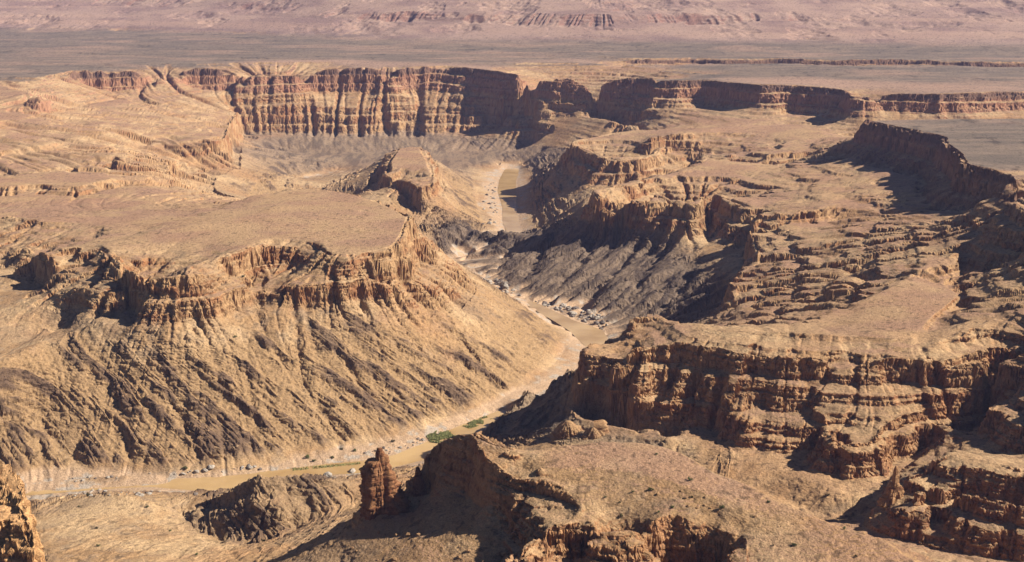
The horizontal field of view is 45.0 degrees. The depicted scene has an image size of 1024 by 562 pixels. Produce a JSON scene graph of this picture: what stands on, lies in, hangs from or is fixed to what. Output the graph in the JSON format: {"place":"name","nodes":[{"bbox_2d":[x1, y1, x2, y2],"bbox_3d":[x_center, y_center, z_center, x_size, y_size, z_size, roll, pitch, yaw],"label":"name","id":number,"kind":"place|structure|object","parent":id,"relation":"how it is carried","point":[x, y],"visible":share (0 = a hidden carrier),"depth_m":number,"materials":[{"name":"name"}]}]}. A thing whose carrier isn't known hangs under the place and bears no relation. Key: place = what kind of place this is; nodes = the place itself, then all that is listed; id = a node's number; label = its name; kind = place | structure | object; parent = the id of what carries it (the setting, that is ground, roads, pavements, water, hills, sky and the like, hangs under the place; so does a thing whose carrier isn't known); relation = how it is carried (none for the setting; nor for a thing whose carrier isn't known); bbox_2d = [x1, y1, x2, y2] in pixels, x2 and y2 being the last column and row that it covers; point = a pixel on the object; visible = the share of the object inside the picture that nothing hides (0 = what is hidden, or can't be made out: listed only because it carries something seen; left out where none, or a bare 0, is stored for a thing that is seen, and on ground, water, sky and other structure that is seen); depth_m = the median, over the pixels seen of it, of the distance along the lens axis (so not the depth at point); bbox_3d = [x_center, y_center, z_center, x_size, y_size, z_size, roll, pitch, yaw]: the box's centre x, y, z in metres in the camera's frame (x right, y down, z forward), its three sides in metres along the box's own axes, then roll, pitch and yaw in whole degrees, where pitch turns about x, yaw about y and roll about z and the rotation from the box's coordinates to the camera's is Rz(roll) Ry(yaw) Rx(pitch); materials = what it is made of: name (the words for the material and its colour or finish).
{"place":"outdoors","nodes":[
{"label":"outdoors","id":0,"kind":"place"},
{"bbox_2d":[0,188,433,336],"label":"mesa hill","id":1,"kind":"structure","parent":0,"point":[180,271],"depth_m":1525.61,"materials":[{"name":"brown stone"}]},
{"bbox_2d":[26,169,606,494],"bbox_3d":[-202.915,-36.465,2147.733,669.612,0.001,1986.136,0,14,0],"label":"river water","id":2,"kind":"structure","parent":0,"point":[585,335],"depth_m":1320.55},
{"bbox_2d":[17,162,628,500],"bbox_3d":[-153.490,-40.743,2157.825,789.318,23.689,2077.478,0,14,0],"label":"riverbed ground","id":3,"kind":"structure","parent":0,"point":[571,346],"depth_m":1388.91,"materials":[{"name":"beige sand"}]},
{"bbox_2d":[292,416,491,470],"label":"grass","id":4,"kind":"structure","parent":3,"relation":"on","point":[446,434],"depth_m":1344.71,"materials":[{"name":"green plant"}]},
{"bbox_2d":[357,147,450,214],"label":"butte hill","id":5,"kind":"structure","parent":0,"point":[405,171],"depth_m":2509.58,"materials":[{"name":"brown stone"}]},
{"bbox_2d":[0,133,1023,561],"bbox_3d":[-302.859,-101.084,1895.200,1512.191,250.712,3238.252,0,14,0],"label":"canyon terrain","id":6,"kind":"structure","parent":0,"point":[364,355],"depth_m":1337.19,"materials":[{"name":"brown stone"}]},
{"bbox_2d":[323,471,331,477],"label":"boulder","id":7,"kind":"object","parent":6,"relation":"on","point":[328,474],"visible":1,"depth_m":1111.67,"materials":[{"name":"stone"}]},
{"bbox_2d":[546,420,583,440],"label":"rock fin","id":8,"kind":"object","parent":6,"relation":"on","point":[567,429],"visible":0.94,"depth_m":1173.58,"materials":[{"name":"brown stone"}]},
{"bbox_2d":[579,419,608,439],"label":"rock fin","id":9,"kind":"object","parent":6,"relation":"on","point":[600,428],"visible":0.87,"depth_m":1163.06,"materials":[{"name":"brown stone"}]},
{"bbox_2d":[0,59,1023,201],"bbox_3d":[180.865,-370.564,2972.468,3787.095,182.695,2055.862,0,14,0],"label":"canyon wall","id":10,"kind":"structure","parent":0,"point":[162,133],"depth_m":3201.58,"materials":[{"name":"brown stone"}]},
{"bbox_2d":[0,0,1023,44],"bbox_3d":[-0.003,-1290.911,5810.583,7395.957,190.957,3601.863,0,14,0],"label":"escarpment hills","id":11,"kind":"structure","parent":0,"point":[269,22],"depth_m":5129.31,"materials":[{"name":"brown stone"}]},
{"bbox_2d":[0,36,1023,96],"bbox_3d":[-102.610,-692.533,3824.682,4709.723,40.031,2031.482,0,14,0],"label":"plain land","id":12,"kind":"structure","parent":0,"point":[30,60],"depth_m":3990.89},
{"bbox_2d":[271,431,933,561],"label":"ridge terrain","id":13,"kind":"structure","parent":0,"point":[486,499],"depth_m":785.47,"materials":[{"name":"brown stone"}]},
{"bbox_2d":[358,447,411,520],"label":"rock pillar","id":14,"kind":"object","parent":13,"relation":"on","point":[381,491],"visible":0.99,"depth_m":850.98,"materials":[{"name":"brown stone"}]},
{"bbox_2d":[410,466,426,496],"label":"rock spire","id":15,"kind":"object","parent":13,"relation":"on","point":[418,486],"visible":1,"depth_m":876.12,"materials":[{"name":"brown stone"}]},
{"bbox_2d":[560,126,1023,514],"bbox_3d":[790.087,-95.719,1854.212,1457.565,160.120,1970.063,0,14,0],"label":"canyon wall","id":16,"kind":"structure","parent":0,"point":[868,322],"depth_m":1318.06,"materials":[{"name":"brown stone"}]},
{"bbox_2d":[876,466,903,507],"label":"rock spire","id":17,"kind":"object","parent":16,"relation":"on","point":[894,491],"visible":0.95,"depth_m":970.05,"materials":[{"name":"brown stone"}]},
{"bbox_2d":[842,119,1023,207],"bbox_3d":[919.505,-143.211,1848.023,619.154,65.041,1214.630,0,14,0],"label":"plateau land","id":18,"kind":"structure","parent":0,"point":[991,149],"depth_m":2077.18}
]}

